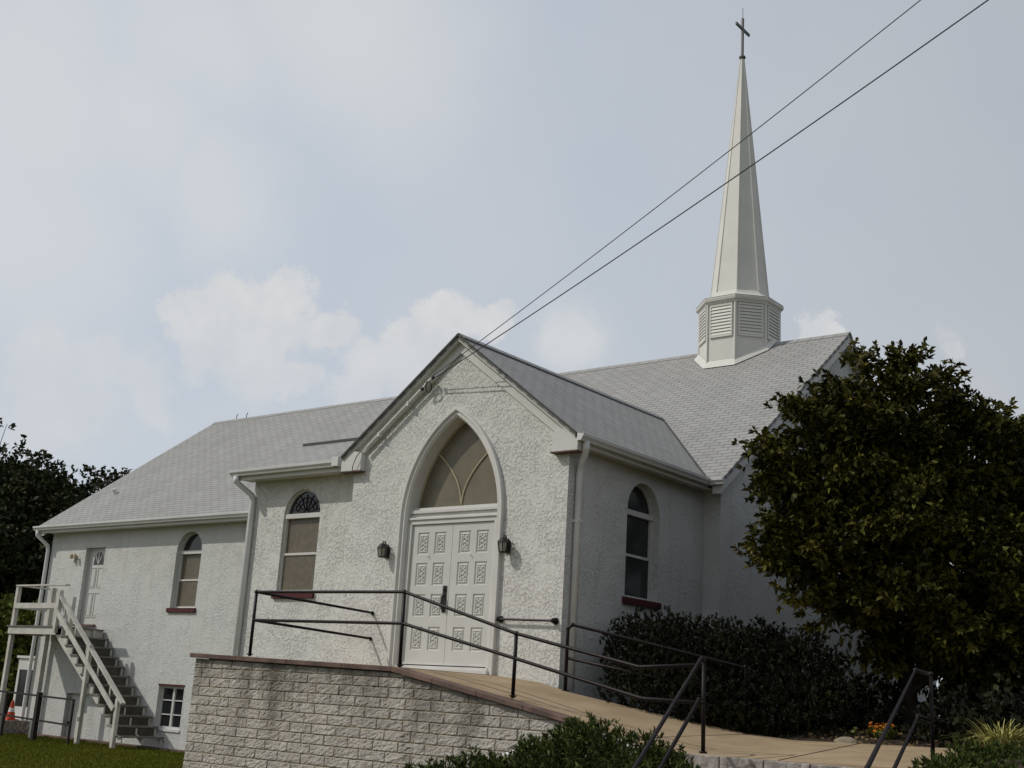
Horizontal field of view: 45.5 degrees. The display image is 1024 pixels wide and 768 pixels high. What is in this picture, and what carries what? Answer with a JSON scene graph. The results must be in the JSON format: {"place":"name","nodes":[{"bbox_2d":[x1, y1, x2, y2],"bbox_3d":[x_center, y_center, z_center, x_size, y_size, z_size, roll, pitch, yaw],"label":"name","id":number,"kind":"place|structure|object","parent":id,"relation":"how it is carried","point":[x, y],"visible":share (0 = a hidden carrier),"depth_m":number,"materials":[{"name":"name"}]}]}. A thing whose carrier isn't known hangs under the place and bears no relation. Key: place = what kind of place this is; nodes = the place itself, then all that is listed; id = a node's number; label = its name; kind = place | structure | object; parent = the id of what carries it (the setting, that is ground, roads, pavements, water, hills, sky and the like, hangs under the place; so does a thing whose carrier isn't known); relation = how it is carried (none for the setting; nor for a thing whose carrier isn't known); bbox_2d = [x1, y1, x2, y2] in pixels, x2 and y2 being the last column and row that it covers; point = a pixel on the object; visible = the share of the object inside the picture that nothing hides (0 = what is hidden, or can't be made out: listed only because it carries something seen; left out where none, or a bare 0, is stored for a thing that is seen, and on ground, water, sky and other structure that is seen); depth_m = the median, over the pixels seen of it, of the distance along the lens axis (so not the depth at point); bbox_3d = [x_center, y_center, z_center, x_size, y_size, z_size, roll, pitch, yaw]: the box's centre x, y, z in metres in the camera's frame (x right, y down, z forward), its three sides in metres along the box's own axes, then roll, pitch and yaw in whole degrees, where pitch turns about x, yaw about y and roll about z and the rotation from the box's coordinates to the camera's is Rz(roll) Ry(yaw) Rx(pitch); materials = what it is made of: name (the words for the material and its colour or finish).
{"place":"outdoors","nodes":[
{"label":"outdoors","id":0,"kind":"place"},
{"bbox_2d":[0,679,184,767],"bbox_3d":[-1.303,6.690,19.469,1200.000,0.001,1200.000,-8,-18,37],"label":"lawn","id":1,"kind":"structure","parent":0,"point":[148,765],"depth_m":25.95,"materials":[{"name":"green plant"}]},
{"bbox_2d":[0,590,41,717],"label":"garden bush","id":2,"kind":"object","parent":1,"relation":"on","point":[22,644],"visible":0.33,"depth_m":45.14,"materials":[{"name":"green plant"}]},
{"bbox_2d":[0,690,74,743],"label":"iron fence","id":3,"kind":"object","parent":1,"relation":"on","point":[36,715],"visible":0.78,"depth_m":31.07,"materials":[{"name":"black metal"}]},
{"bbox_2d":[0,418,90,665],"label":"shade tree","id":4,"kind":"object","parent":1,"relation":"on","point":[31,495],"visible":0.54,"depth_m":49.79,"materials":[{"name":"green plant"}]},
{"bbox_2d":[0,584,164,748],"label":"wooden stair","id":5,"kind":"object","parent":1,"relation":"on","point":[99,668],"visible":0.98,"depth_m":31.61,"materials":[{"name":"white paint"}]},
{"bbox_2d":[68,464,131,498],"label":"shade tree","id":6,"kind":"object","parent":1,"relation":"on","point":[94,484],"visible":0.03,"depth_m":59.87,"materials":[{"name":"green plant"}]},
{"bbox_2d":[183,653,639,767],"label":"retaining wall","id":7,"kind":"structure","parent":1,"relation":"on","point":[251,713],"depth_m":17.91,"materials":[{"name":"grey brick"}]},
{"bbox_2d":[247,589,706,752],"bbox_3d":[-0.289,4.115,17.972,8.364,1.998,2.266,-8,-18,37],"label":"ramp railing","id":8,"kind":"object","parent":7,"relation":"on","point":[514,657],"visible":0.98,"depth_m":17.02,"materials":[{"name":"black metal"}]},
{"bbox_2d":[3,18,935,752],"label":"church","id":9,"kind":"structure","parent":1,"relation":"on","point":[505,490],"depth_m":22.99,"materials":[{"name":"white paint"}]},
{"bbox_2d":[5,700,18,719],"bbox_3d":[-13.943,9.088,34.052,0.340,0.531,0.340,-8,-18,37],"label":"traffic cone","id":10,"kind":"object","parent":9,"relation":"on","point":[11,710],"visible":0.88,"depth_m":33.98,"materials":[{"name":"orange plastic"}]},
{"bbox_2d":[65,693,88,738],"bbox_3d":[-11.739,9.030,33.102,1.040,1.220,0.125,-8,-18,37],"label":"cellar door","id":11,"kind":"structure","parent":9,"relation":"in","point":[73,696],"depth_m":33.20,"materials":[{"name":"white paint"}]},
{"bbox_2d":[80,548,105,623],"bbox_3d":[-11.612,5.649,34.099,0.880,2.110,0.090,-8,-18,37],"label":"side door","id":12,"kind":"structure","parent":9,"relation":"in","point":[96,560],"depth_m":34.15,"materials":[{"name":"white paint"}]},
{"bbox_2d":[156,683,184,732],"bbox_3d":[-8.577,8.144,30.731,1.090,1.145,0.180,-8,-18,37],"label":"cellar window","id":13,"kind":"structure","parent":9,"relation":"in","point":[169,717],"depth_m":30.82,"materials":[{"name":"white paint"}]},
{"bbox_2d":[166,533,201,612],"bbox_3d":[-8.356,4.861,31.594,1.160,2.078,0.265,-8,-18,37],"label":"arched window","id":14,"kind":"structure","parent":9,"relation":"in","point":[190,558],"depth_m":31.73,"materials":[{"name":"glass"}]},
{"bbox_2d":[271,490,319,598],"bbox_3d":[-4.079,3.068,23.512,1.150,2.103,0.175,-8,-18,37],"label":"arched window","id":15,"kind":"structure","parent":9,"relation":"in","point":[297,569],"depth_m":23.58,"materials":[{"name":"glass"}]},
{"bbox_2d":[395,520,496,674],"bbox_3d":[-1.048,3.570,20.370,2.096,2.512,0.390,-8,-18,37],"label":"double door","id":16,"kind":"structure","parent":9,"relation":"in","point":[451,565],"depth_m":20.36,"materials":[{"name":"white paint"}]},
{"bbox_2d":[418,421,496,507],"bbox_3d":[-0.824,1.460,21.047,1.994,1.736,0.053,-8,-18,37],"label":"pointed window","id":17,"kind":"structure","parent":9,"relation":"in","point":[461,473],"depth_m":21.10,"materials":[{"name":"beige glass"}]},
{"bbox_2d":[622,484,660,609],"bbox_3d":[2.165,2.742,20.874,0.265,2.093,1.170,-8,-18,37],"label":"arched window","id":18,"kind":"structure","parent":9,"relation":"in","point":[640,518],"depth_m":21.04,"materials":[{"name":"glass"}]},
{"bbox_2d":[433,0,920,375],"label":"power line","id":19,"kind":"object","parent":9,"relation":"attached to","point":[694,177],"visible":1,"depth_m":16.95,"materials":[{"name":"grey"}]},
{"bbox_2d":[432,0,988,379],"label":"power line","id":20,"kind":"object","parent":9,"relation":"attached to","point":[730,179],"visible":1,"depth_m":16.56,"materials":[{"name":"grey"}]},
{"bbox_2d":[632,656,705,767],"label":"step handrail","id":21,"kind":"object","parent":1,"relation":"on","point":[664,719],"visible":1,"depth_m":13.25,"materials":[{"name":"black metal"}]},
{"bbox_2d":[685,753,856,767],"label":"front steps","id":22,"kind":"structure","parent":1,"relation":"on","point":[706,761],"depth_m":13.67,"materials":[{"name":"concrete"}]},
{"bbox_2d":[0,0,1023,715],"label":"sky","id":23,"kind":"structure","parent":0,"point":[212,211],"materials":[{"name":"grey"}]},
{"bbox_2d":[622,719,1023,767],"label":"planting bed","id":24,"kind":"object","parent":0,"point":[896,739],"visible":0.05,"depth_m":17.46,"materials":[{"name":"brown soil"}]},
{"bbox_2d":[402,710,700,767],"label":"juniper shrub","id":25,"kind":"object","parent":24,"relation":"on","point":[575,743],"visible":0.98,"depth_m":13.29,"materials":[{"name":"green plant"}]},
{"bbox_2d":[214,659,958,767],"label":"concrete ramp","id":26,"kind":"structure","parent":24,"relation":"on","point":[719,741],"depth_m":16.38,"materials":[{"name":"beige concrete"}]},
{"bbox_2d":[410,668,860,759],"bbox_3d":[1.775,4.543,16.913,5.994,0.851,3.753,-8,-18,37],"label":"pavement joint","id":27,"kind":"object","parent":26,"relation":"on","point":[675,736],"visible":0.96,"depth_m":16.56,"materials":[{"name":"concrete"}]},
{"bbox_2d":[562,623,747,733],"bbox_3d":[2.118,4.354,18.123,2.748,1.474,0.109,2,-15,6],"label":"ramp railing","id":28,"kind":"object","parent":26,"relation":"on","point":[571,625],"visible":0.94,"depth_m":18.19,"materials":[{"name":"black metal"}]},
{"bbox_2d":[597,605,860,737],"bbox_3d":[3.267,4.403,18.724,4.002,2.054,2.229,3,-15,2],"label":"yew hedge","id":29,"kind":"object","parent":24,"relation":"on","point":[774,678],"visible":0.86,"depth_m":18.27,"materials":[{"name":"green plant"}]},
{"bbox_2d":[834,737,857,742],"bbox_3d":[4.706,5.048,17.181,0.385,0.173,0.229,-8,-18,37],"label":"rock","id":30,"kind":"object","parent":24,"relation":"on","point":[845,740],"visible":0.49,"depth_m":17.11,"materials":[{"name":"grey stone"}]},
{"bbox_2d":[842,727,860,734],"bbox_3d":[4.963,5.117,17.907,0.276,0.190,0.236,-8,-18,37],"label":"flower clump","id":31,"kind":"object","parent":24,"relation":"on","point":[852,731],"visible":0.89,"depth_m":17.93,"materials":[{"name":"yellow plant"}]},
{"bbox_2d":[804,649,927,729],"bbox_3d":[5.457,5.002,19.355,1.908,1.575,1.989,10,-16,-24],"label":"mound shrub","id":32,"kind":"object","parent":24,"relation":"on","point":[886,692],"visible":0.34,"depth_m":19.10,"materials":[{"name":"green plant"}]},
{"bbox_2d":[834,700,905,733],"bbox_3d":[5.401,5.149,18.288,1.385,0.873,1.019,-8,-18,37],"label":"mound shrub","id":33,"kind":"object","parent":24,"relation":"on","point":[874,718],"visible":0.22,"depth_m":18.21,"materials":[{"name":"green plant"}]},
{"bbox_2d":[730,336,1023,725],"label":"magnolia tree","id":34,"kind":"object","parent":24,"relation":"on","point":[915,491],"visible":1,"depth_m":18.28,"materials":[{"name":"green plant"}]},
{"bbox_2d":[866,722,898,738],"bbox_3d":[5.318,4.997,17.604,0.428,0.266,0.433,-8,-18,37],"label":"flower clump","id":35,"kind":"object","parent":24,"relation":"on","point":[876,730],"visible":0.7,"depth_m":17.54,"materials":[{"name":"orange plant"}]},
{"bbox_2d":[754,723,1020,748],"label":"leaf litter","id":36,"kind":"object","parent":24,"relation":"on","point":[862,737],"visible":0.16,"depth_m":17.59,"materials":[{"name":"brown plant"}]},
{"bbox_2d":[864,667,934,767],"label":"step handrail","id":37,"kind":"object","parent":24,"relation":"on","point":[930,674],"visible":1,"depth_m":12.45,"materials":[{"name":"black metal"}]},
{"bbox_2d":[900,398,1023,696],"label":"background tree","id":38,"kind":"object","parent":24,"relation":"on","point":[903,632],"visible":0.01,"depth_m":26.41,"materials":[{"name":"green plant"}]},
{"bbox_2d":[901,683,1023,747],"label":"mound shrub","id":39,"kind":"object","parent":24,"relation":"on","point":[948,719],"visible":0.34,"depth_m":16.93,"materials":[{"name":"green plant"}]},
{"bbox_2d":[907,732,1023,767],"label":"juniper shrub","id":40,"kind":"object","parent":24,"relation":"on","point":[969,756],"visible":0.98,"depth_m":12.30,"materials":[{"name":"green plant"}]},
{"bbox_2d":[925,656,1018,726],"bbox_3d":[8.787,5.216,20.948,3.077,2.396,2.970,4,-15,-2],"label":"mound shrub","id":41,"kind":"object","parent":24,"relation":"on","point":[936,690],"visible":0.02,"depth_m":21.38,"materials":[{"name":"green plant"}]},
{"bbox_2d":[926,660,1023,731],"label":"mound shrub","id":42,"kind":"object","parent":24,"relation":"on","point":[970,695],"visible":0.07,"depth_m":19.02,"materials":[{"name":"green plant"}]},
{"bbox_2d":[952,719,1023,749],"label":"grass clump","id":43,"kind":"object","parent":24,"relation":"on","point":[1004,737],"visible":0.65,"depth_m":14.17,"materials":[{"name":"green plant"}]},
{"bbox_2d":[955,667,1023,753],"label":"mound shrub","id":44,"kind":"object","parent":24,"relation":"on","point":[1006,696],"visible":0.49,"depth_m":16.20,"materials":[{"name":"green plant"}]},
{"bbox_2d":[956,646,1023,712],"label":"mound shrub","id":45,"kind":"object","parent":24,"relation":"on","point":[1015,675],"visible":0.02,"depth_m":19.22,"materials":[{"name":"green plant"}]}
]}

